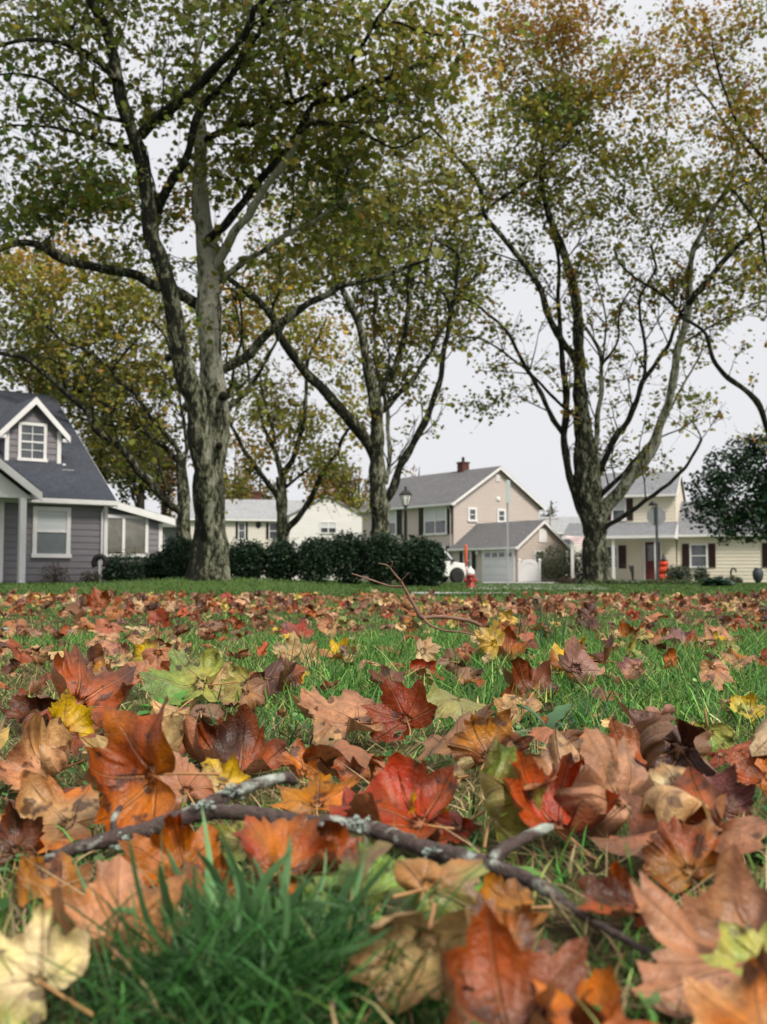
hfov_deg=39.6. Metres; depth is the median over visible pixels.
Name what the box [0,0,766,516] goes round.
sky
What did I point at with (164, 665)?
fallen leaf
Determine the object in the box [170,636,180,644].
fallen leaf
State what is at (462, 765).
fallen leaf
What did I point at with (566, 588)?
verge grass
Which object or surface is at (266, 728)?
grass tuft
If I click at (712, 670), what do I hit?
fallen leaf
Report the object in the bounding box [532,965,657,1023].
fallen leaf
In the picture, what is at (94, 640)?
fallen leaf
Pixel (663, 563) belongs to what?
inflatable pumpkins
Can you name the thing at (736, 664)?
fallen leaf
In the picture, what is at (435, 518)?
window
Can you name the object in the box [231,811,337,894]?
fallen leaf
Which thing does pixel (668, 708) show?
fallen leaf
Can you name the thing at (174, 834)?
fallen leaf
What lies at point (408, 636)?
fallen leaf
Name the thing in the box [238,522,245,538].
window
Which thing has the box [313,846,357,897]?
fallen leaf
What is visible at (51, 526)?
window
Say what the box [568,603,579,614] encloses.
fallen leaf
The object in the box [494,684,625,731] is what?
grass tuft
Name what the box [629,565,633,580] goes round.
garden flag
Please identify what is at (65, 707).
fallen leaf
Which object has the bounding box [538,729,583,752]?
fallen leaf
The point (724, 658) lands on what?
fallen leaf
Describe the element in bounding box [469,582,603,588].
driveway
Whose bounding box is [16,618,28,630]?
fallen leaf
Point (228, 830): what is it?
fallen leaf
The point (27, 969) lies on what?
fallen leaf
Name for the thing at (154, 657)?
fallen leaf
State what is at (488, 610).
fallen leaf
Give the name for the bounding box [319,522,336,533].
window
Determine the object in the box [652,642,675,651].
fallen leaf
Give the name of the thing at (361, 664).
fallen leaf
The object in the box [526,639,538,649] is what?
fallen leaf
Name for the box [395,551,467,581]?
parked truck
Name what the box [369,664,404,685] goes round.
fallen leaf
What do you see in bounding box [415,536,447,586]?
hedge bush
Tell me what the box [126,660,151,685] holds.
fallen leaf
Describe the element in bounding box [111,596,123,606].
fallen leaf
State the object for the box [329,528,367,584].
hedge bush
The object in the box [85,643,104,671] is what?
fallen leaf
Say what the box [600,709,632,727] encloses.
fallen leaf
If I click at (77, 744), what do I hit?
fallen leaf
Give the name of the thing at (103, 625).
fallen leaf
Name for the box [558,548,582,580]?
shrub
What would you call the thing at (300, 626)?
fallen leaf
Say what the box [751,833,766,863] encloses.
weed rosette
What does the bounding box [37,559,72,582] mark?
shrub
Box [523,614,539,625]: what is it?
fallen leaf
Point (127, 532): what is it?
window
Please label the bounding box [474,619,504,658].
fallen leaf
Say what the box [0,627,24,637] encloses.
fallen twig
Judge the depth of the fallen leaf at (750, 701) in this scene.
2.13 m
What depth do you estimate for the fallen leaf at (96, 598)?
8.90 m
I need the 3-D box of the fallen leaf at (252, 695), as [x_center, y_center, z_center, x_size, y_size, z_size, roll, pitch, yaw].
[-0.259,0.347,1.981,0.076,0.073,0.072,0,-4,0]
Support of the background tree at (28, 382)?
on the lawn ground at (564, 927)
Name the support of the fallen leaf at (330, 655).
on the lawn ground at (564, 927)
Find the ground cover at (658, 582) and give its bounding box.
[576,576,703,584]
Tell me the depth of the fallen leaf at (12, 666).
2.93 m
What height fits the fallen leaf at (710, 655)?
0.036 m
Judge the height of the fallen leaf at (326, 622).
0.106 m
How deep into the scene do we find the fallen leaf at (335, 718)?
1.79 m
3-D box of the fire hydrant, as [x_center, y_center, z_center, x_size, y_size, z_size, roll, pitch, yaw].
[2.283,1.446,27.966,0.331,1.200,0.354,3,-5,-42]
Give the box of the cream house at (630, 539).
[562,471,766,582]
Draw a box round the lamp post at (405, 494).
[399,486,411,584]
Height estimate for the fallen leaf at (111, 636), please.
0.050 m
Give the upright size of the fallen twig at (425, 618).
0.288 m
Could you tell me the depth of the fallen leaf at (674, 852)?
0.93 m
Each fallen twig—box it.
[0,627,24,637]
[351,561,482,635]
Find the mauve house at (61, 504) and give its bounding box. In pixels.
[0,390,174,582]
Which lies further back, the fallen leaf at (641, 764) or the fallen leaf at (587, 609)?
the fallen leaf at (587, 609)
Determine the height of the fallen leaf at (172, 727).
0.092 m
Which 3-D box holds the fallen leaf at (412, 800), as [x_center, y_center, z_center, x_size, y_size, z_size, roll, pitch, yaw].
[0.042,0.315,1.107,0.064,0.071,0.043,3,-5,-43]
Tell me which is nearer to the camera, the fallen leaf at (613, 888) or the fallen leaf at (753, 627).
the fallen leaf at (613, 888)
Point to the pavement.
(450, 592)
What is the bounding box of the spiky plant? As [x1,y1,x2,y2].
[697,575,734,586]
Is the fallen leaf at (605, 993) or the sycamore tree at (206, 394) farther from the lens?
the sycamore tree at (206, 394)
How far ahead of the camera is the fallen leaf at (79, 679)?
2.09 m
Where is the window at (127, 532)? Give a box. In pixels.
[107,514,148,556]
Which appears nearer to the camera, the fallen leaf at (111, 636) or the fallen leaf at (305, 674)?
the fallen leaf at (305, 674)
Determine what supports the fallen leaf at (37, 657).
on the lawn ground at (564, 927)
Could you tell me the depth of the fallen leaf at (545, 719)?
1.96 m
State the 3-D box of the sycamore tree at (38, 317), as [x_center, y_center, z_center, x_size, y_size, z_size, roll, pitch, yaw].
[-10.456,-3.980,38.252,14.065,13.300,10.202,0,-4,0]
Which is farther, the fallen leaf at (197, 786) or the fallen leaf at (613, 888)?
the fallen leaf at (197, 786)
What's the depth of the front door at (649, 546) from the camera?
60.37 m
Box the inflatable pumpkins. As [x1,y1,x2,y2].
[659,553,668,581]
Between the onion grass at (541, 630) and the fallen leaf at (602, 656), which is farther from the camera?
the onion grass at (541, 630)
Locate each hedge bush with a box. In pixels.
[141,550,169,579]
[159,534,191,578]
[229,537,266,579]
[261,536,298,581]
[291,533,336,582]
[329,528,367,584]
[360,531,405,585]
[394,533,433,586]
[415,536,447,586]
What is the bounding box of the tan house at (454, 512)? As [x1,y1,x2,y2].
[355,457,570,581]
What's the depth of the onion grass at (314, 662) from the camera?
3.26 m
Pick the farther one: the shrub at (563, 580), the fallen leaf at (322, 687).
the shrub at (563, 580)
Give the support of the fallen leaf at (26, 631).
on the lawn ground at (564, 927)
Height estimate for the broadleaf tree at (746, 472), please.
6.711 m
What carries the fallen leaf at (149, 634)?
on the lawn ground at (564, 927)
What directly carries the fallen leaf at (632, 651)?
on the lawn ground at (564, 927)
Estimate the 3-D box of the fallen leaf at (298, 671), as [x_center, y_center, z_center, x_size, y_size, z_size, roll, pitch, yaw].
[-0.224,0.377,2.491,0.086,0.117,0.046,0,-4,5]
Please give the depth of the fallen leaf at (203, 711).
1.93 m
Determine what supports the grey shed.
on the lawn ground at (564, 927)
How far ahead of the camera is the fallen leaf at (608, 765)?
1.09 m
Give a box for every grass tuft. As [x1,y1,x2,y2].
[0,805,591,1023]
[204,702,312,751]
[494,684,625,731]
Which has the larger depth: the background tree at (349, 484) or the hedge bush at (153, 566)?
the background tree at (349, 484)
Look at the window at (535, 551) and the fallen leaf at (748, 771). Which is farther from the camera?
the window at (535, 551)
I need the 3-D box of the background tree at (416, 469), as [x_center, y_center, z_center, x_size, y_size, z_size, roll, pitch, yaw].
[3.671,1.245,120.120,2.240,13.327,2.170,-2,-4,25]
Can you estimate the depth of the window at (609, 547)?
61.08 m
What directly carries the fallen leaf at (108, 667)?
on the lawn ground at (564, 927)
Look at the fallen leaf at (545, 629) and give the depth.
4.47 m
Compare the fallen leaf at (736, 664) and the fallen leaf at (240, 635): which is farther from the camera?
the fallen leaf at (240, 635)
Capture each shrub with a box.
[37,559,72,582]
[79,570,101,582]
[96,548,145,580]
[101,558,127,581]
[535,541,580,581]
[552,576,577,583]
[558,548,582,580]
[664,564,680,580]
[674,564,693,581]
[691,565,710,581]
[723,574,742,582]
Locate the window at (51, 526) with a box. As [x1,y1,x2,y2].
[31,506,71,557]
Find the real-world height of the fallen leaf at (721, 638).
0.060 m
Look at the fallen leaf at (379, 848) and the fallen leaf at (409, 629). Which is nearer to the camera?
the fallen leaf at (379, 848)
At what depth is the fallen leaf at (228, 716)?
1.82 m
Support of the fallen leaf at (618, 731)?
on the lawn ground at (564, 927)
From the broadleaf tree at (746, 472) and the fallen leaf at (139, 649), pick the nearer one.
the fallen leaf at (139, 649)
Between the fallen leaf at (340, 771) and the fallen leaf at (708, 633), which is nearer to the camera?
the fallen leaf at (340, 771)
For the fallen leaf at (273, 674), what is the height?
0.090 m
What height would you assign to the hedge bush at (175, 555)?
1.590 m
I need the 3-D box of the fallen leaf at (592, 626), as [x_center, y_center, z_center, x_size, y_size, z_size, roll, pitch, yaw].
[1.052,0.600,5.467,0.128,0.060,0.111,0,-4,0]
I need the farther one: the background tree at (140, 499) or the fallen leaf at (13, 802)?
the background tree at (140, 499)
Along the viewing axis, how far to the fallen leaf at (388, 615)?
6.31 m
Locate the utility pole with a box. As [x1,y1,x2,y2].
[541,507,558,525]
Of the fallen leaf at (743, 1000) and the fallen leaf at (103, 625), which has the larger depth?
the fallen leaf at (103, 625)
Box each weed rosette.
[136,690,189,714]
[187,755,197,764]
[259,708,295,721]
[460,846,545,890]
[514,703,572,745]
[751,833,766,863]
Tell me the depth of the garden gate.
62.89 m
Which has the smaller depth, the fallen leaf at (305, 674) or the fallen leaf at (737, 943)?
the fallen leaf at (737, 943)
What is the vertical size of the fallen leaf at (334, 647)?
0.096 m
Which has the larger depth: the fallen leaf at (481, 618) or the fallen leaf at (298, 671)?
the fallen leaf at (481, 618)
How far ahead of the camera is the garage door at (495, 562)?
66.44 m
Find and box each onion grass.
[279,636,368,675]
[510,592,575,650]
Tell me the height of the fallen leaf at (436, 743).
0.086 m
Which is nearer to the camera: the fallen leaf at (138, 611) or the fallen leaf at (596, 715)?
the fallen leaf at (596, 715)
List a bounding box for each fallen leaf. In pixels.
[0,626,16,638]
[0,638,33,663]
[0,663,16,676]
[0,694,57,726]
[0,710,86,792]
[0,769,98,853]
[0,800,45,871]
[0,902,93,1023]
[1,658,26,674]
[1,799,15,807]
[2,620,16,627]
[9,851,92,906]
[13,788,74,807]
[14,678,44,696]
[15,627,34,637]
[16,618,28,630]
[21,708,50,738]
[24,645,43,654]
[25,645,53,665]
[27,643,40,651]
[40,651,63,662]
[42,623,55,635]
[43,643,136,731]
[48,688,94,736]
[51,632,63,640]
[56,625,69,636]
[65,595,89,621]
[69,732,105,757]
[75,714,183,788]
[78,617,94,629]
[85,635,105,647]
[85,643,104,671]
[85,696,218,831]
[86,587,110,612]
[91,631,120,643]
[93,618,122,635]
[95,659,113,674]
[96,639,118,655]
[103,606,123,620]
[104,650,132,667]
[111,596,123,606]
[118,813,220,887]
[123,629,140,639]
[125,626,144,632]
[125,646,133,663]
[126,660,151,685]
[128,627,154,644]
[128,638,165,661]
[132,607,145,614]
[137,647,236,704]
[139,624,154,631]
[141,642,170,670]
[142,601,153,605]
[147,606,171,627]
[149,698,195,732]
[153,629,171,638]
[154,637,171,647]
[159,751,214,810]
[160,604,174,612]
[160,660,170,670]
[164,853,234,902]
[169,623,190,639]
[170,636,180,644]
[174,640,191,650]
[179,703,224,723]
[179,703,286,775]
[179,742,184,754]
[195,599,206,613]
[196,753,250,803]
[198,630,216,640]
[199,623,220,631]
[205,621,224,633]
[208,661,229,699]
[209,806,268,861]
[214,665,259,706]
[218,618,227,635]
[218,712,260,728]
[219,592,233,602]
[223,677,266,711]
[226,648,253,659]
[228,615,245,629]
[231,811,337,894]
[234,628,248,637]
[248,655,296,698]
[270,772,359,814]
[272,630,319,666]
[275,737,327,786]
[277,617,314,640]
[277,648,306,693]
[277,706,288,717]
[279,633,297,644]
[282,597,297,610]
[290,686,384,744]
[290,820,361,874]
[297,868,357,914]
[301,671,310,682]
[302,607,316,617]
[302,739,384,781]
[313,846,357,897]
[315,614,336,636]
[316,679,338,690]
[318,648,352,664]
[325,636,356,660]
[327,753,385,781]
[329,751,456,842]
[332,616,351,626]
[334,622,348,630]
[346,903,474,1018]
[347,600,367,613]
[347,620,358,630]
[351,833,418,925]
[359,659,380,668]
[360,677,437,742]
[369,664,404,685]
[379,624,394,629]
[380,612,392,617]
[387,609,399,616]
[387,662,405,670]
[392,858,489,923]
[399,615,419,630]
[400,601,413,609]
[403,634,420,641]
[405,623,418,632]
[405,658,443,680]
[407,787,449,838]
[414,637,441,662]
[417,703,495,760]
[425,668,485,721]
[425,808,484,844]
[435,609,444,619]
[436,613,460,625]
[436,647,459,670]
[440,901,606,1023]
[441,659,465,675]
[444,708,533,769]
[448,603,458,611]
[452,605,469,611]
[453,667,472,684]
[454,664,484,678]
[454,757,474,778]
[457,642,474,662]
[462,622,481,633]
[466,676,486,688]
[466,892,554,954]
[468,608,487,626]
[472,648,484,655]
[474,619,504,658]
[475,625,528,661]
[478,872,552,930]
[479,604,494,621]
[479,735,546,847]
[492,741,560,789]
[493,684,538,720]
[494,692,542,726]
[497,608,519,625]
[499,617,509,624]
[499,624,506,631]
[502,656,560,702]
[503,748,619,861]
[510,624,523,638]
[516,632,535,641]
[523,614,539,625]
[525,697,555,713]
[525,726,579,775]
[525,727,583,743]
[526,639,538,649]
[529,622,551,638]
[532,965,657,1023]
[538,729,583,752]
[541,712,559,726]
[549,602,562,619]
[550,636,599,679]
[553,727,652,840]
[558,634,603,687]
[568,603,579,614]
[575,613,592,629]
[575,859,647,927]
[577,602,598,631]
[579,624,601,633]
[579,754,584,772]
[586,633,616,663]
[587,707,603,717]
[589,687,623,700]
[591,766,766,882]
[595,632,609,639]
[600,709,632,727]
[601,637,620,650]
[601,665,614,676]
[608,714,661,766]
[610,675,621,687]
[616,657,644,679]
[617,699,718,776]
[618,621,646,637]
[623,637,651,662]
[629,704,675,725]
[629,843,766,1017]
[635,757,647,768]
[636,633,653,639]
[640,785,711,823]
[641,636,662,646]
[641,815,721,893]
[644,627,667,636]
[648,612,668,621]
[648,761,685,785]
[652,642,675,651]
[662,648,678,671]
[663,627,702,647]
[683,956,766,1023]
[694,708,733,761]
[697,622,737,645]
[699,643,715,649]
[699,659,735,690]
[699,920,766,977]
[700,626,721,646]
[702,763,756,821]
[703,651,719,659]
[704,630,725,641]
[707,740,751,767]
[712,652,755,664]
[716,649,746,658]
[717,698,742,713]
[720,639,739,654]
[724,615,747,628]
[725,751,766,793]
[729,661,748,672]
[729,693,765,723]
[749,623,760,632]
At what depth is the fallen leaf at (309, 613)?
7.61 m
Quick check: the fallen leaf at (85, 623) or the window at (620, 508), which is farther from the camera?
the window at (620, 508)
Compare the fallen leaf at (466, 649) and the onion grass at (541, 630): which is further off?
the onion grass at (541, 630)
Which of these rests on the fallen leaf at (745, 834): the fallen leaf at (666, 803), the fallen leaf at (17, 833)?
the fallen leaf at (666, 803)
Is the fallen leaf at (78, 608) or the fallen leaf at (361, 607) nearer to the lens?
the fallen leaf at (78, 608)
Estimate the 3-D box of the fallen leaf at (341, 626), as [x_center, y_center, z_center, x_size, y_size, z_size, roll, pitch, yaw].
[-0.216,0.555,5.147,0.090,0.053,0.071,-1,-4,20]
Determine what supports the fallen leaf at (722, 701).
on the lawn ground at (564, 927)
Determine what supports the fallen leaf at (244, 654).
on the lawn ground at (564, 927)
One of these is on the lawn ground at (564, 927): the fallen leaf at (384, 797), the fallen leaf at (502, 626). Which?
the fallen leaf at (502, 626)
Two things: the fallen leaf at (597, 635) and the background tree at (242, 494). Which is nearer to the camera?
the fallen leaf at (597, 635)
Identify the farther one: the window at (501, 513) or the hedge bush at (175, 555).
the window at (501, 513)
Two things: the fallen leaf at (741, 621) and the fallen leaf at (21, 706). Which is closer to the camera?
the fallen leaf at (21, 706)
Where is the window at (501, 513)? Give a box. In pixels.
[497,508,506,521]
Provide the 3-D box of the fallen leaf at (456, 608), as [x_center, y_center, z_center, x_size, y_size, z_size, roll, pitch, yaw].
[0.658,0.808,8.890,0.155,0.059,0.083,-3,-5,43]
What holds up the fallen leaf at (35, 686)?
on the lawn ground at (564, 927)
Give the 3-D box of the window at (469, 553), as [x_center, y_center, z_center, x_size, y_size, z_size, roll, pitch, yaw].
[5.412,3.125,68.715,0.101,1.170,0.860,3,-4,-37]
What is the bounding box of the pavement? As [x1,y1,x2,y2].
[412,592,510,593]
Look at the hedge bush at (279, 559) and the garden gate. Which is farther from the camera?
the garden gate
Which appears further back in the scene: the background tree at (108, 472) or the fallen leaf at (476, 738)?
the background tree at (108, 472)
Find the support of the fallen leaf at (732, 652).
on the lawn ground at (564, 927)
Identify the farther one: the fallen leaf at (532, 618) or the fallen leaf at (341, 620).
the fallen leaf at (532, 618)
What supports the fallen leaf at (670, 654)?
on the lawn ground at (564, 927)
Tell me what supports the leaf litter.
on the lawn ground at (564, 927)
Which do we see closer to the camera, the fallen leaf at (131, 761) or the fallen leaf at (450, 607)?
the fallen leaf at (131, 761)
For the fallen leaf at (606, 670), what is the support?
on the lawn ground at (564, 927)
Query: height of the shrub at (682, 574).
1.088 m
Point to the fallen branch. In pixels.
(214, 806)
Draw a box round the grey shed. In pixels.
[161,518,176,548]
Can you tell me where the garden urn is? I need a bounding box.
[752,568,763,582]
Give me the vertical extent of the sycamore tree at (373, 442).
18.430 m
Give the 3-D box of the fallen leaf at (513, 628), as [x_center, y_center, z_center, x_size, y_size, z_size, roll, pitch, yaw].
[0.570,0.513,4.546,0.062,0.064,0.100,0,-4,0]
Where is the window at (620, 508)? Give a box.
[611,499,626,520]
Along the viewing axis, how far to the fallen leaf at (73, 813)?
1.21 m
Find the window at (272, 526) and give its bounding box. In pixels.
[269,522,276,538]
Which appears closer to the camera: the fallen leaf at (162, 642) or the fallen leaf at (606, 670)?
the fallen leaf at (606, 670)
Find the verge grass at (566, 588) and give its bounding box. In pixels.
[0,576,766,598]
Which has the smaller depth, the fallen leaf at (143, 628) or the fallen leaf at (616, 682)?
the fallen leaf at (616, 682)
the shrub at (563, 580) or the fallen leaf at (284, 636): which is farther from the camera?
the shrub at (563, 580)
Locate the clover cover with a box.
[0,667,766,1023]
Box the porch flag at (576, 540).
[566,532,583,547]
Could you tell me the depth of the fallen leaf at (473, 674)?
2.88 m
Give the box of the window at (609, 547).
[607,545,618,568]
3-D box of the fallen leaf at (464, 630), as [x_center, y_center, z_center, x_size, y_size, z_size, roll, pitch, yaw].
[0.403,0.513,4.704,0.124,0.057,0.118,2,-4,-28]
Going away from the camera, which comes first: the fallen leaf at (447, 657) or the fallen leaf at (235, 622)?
the fallen leaf at (447, 657)
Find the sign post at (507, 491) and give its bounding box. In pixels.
[506,480,509,585]
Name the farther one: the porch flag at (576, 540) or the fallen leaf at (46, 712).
the porch flag at (576, 540)
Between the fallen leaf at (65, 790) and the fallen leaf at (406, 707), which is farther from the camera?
the fallen leaf at (406, 707)
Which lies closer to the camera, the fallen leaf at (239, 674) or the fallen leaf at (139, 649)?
the fallen leaf at (239, 674)
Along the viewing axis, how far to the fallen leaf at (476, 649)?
3.74 m
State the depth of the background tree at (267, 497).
105.78 m
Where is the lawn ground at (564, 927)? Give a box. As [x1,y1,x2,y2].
[0,579,766,1023]
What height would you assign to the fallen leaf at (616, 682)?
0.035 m
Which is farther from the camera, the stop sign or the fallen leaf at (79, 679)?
the stop sign
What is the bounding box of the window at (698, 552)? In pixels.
[689,543,708,567]
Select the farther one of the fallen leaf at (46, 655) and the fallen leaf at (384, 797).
the fallen leaf at (46, 655)
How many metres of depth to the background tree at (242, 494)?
98.48 m
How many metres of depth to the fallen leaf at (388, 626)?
5.52 m
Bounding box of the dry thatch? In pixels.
[0,632,766,1023]
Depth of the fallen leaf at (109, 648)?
3.44 m
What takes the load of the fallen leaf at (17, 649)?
on the lawn ground at (564, 927)
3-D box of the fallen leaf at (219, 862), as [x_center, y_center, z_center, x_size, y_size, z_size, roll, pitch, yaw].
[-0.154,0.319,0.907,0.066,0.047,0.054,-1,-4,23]
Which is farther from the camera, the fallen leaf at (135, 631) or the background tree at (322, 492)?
the background tree at (322, 492)
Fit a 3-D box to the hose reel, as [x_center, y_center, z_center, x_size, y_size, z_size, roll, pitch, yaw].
[-8.244,1.647,30.957,0.500,0.868,0.200,0,-4,0]
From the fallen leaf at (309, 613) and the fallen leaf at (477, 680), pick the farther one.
the fallen leaf at (309, 613)
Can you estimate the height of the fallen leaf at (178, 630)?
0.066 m
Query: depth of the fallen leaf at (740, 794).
1.20 m
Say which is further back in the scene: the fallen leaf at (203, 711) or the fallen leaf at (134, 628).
the fallen leaf at (134, 628)
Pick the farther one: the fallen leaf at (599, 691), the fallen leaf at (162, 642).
the fallen leaf at (162, 642)
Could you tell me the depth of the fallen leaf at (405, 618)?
5.20 m
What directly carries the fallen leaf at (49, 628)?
on the lawn ground at (564, 927)
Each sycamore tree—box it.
[0,0,552,580]
[0,221,287,543]
[143,105,514,583]
[221,275,390,543]
[397,0,766,584]
[640,0,766,453]
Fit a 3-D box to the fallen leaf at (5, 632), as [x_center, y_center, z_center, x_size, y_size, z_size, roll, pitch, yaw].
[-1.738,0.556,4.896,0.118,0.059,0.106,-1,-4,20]
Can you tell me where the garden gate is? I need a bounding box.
[518,558,540,581]
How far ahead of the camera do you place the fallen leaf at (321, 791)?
1.23 m
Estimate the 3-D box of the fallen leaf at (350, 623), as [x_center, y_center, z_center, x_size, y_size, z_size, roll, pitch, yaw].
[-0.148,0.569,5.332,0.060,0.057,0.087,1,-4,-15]
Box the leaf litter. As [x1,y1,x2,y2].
[0,587,766,797]
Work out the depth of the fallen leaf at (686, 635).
4.42 m
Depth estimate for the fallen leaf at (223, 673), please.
2.50 m
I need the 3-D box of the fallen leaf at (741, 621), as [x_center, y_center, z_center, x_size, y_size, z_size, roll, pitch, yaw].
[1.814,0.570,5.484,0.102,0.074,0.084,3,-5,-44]
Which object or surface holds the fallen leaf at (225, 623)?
on the lawn ground at (564, 927)
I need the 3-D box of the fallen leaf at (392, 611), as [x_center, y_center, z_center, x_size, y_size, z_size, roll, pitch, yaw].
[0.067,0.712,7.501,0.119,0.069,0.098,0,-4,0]
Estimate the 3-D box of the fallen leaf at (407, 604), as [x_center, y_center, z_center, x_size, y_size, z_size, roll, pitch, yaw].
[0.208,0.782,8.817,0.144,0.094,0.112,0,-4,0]
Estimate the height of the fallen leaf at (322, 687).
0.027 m
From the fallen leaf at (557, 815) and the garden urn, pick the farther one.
the garden urn
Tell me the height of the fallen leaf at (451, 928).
0.069 m
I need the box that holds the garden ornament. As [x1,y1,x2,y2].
[730,567,742,582]
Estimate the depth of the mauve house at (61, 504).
31.80 m
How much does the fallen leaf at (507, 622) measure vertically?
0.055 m
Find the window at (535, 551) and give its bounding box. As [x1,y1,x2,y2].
[534,550,545,566]
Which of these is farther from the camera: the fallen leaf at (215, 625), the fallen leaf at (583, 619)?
the fallen leaf at (583, 619)
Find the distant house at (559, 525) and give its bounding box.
[539,517,581,577]
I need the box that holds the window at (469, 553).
[463,551,471,567]
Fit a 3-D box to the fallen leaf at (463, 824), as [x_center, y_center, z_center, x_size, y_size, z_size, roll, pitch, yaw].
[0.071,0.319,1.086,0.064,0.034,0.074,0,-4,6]
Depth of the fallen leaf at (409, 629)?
5.16 m
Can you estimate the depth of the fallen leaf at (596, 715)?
2.07 m
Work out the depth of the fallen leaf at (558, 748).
1.32 m
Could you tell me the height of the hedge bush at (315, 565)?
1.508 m
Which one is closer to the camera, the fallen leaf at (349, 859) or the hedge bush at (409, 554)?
the fallen leaf at (349, 859)
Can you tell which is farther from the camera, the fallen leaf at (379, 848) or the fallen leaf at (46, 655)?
the fallen leaf at (46, 655)
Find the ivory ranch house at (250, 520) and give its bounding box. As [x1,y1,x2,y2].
[169,490,361,579]
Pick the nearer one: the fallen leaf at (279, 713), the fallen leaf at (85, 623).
the fallen leaf at (279, 713)
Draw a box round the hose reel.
[91,554,108,580]
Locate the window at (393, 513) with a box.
[389,510,396,534]
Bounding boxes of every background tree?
[13,336,71,405]
[75,350,129,485]
[110,399,168,508]
[148,444,176,517]
[224,449,253,498]
[231,464,288,499]
[300,473,351,504]
[329,465,369,509]
[408,464,419,475]
[540,500,556,516]
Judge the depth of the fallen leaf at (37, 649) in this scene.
3.36 m
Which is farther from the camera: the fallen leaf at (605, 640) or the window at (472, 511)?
the window at (472, 511)
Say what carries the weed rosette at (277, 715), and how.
on the lawn ground at (564, 927)
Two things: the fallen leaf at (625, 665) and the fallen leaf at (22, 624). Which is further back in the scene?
the fallen leaf at (22, 624)
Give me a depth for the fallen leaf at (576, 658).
2.88 m
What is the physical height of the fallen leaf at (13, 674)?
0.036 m
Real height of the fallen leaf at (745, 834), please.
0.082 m
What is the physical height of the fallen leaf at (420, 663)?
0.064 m
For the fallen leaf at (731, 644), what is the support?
on the lawn ground at (564, 927)
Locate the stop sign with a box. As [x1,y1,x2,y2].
[647,501,665,580]
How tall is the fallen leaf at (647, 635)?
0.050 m
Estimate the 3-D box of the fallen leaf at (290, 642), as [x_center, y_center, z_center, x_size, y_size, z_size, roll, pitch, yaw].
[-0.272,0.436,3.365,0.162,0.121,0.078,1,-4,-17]
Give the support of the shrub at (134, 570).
on the lawn ground at (564, 927)
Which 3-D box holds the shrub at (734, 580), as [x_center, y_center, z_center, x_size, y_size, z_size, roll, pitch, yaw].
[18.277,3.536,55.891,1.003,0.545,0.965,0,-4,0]
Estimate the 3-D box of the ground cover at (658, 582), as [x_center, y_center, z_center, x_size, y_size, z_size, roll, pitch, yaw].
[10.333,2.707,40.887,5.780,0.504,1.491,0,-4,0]
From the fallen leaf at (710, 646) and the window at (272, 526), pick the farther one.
the window at (272, 526)
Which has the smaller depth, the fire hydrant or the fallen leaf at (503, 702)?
the fallen leaf at (503, 702)
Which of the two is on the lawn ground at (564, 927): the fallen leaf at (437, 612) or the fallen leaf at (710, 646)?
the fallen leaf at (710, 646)
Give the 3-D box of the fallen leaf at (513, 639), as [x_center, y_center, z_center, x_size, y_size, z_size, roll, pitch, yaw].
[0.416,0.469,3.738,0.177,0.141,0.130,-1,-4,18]
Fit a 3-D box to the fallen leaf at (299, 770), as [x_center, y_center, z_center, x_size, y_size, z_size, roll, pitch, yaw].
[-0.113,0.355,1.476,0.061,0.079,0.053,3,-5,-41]
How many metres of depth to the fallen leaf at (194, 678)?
2.30 m
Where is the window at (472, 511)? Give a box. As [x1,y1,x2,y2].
[467,507,477,521]
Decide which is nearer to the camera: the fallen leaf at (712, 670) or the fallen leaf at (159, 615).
the fallen leaf at (712, 670)
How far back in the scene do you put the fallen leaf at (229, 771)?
1.40 m
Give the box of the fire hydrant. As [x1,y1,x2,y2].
[464,544,476,587]
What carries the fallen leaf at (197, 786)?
on the lawn ground at (564, 927)
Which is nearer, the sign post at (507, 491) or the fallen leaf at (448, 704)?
the fallen leaf at (448, 704)
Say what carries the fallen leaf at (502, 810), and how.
on the lawn ground at (564, 927)
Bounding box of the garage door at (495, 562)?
[484,550,512,581]
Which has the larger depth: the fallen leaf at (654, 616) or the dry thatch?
the fallen leaf at (654, 616)
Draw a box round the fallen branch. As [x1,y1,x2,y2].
[35,772,656,978]
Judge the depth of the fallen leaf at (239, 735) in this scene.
1.55 m
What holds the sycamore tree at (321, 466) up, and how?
on the lawn ground at (564, 927)
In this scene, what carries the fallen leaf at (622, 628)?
on the lawn ground at (564, 927)
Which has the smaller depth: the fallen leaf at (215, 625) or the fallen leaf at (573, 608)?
the fallen leaf at (215, 625)
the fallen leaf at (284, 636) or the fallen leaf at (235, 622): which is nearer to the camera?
the fallen leaf at (284, 636)
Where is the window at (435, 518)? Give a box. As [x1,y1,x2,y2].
[423,506,446,535]
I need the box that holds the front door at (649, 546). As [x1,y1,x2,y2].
[645,542,659,579]
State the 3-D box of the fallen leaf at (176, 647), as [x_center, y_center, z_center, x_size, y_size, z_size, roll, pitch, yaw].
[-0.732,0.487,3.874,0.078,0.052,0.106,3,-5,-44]
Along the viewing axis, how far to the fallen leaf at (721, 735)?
1.66 m
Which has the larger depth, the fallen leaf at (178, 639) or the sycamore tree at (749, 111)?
the sycamore tree at (749, 111)
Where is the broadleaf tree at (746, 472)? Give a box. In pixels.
[679,433,766,546]
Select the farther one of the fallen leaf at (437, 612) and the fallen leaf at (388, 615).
the fallen leaf at (437, 612)
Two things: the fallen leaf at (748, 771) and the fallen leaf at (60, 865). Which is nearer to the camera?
the fallen leaf at (60, 865)

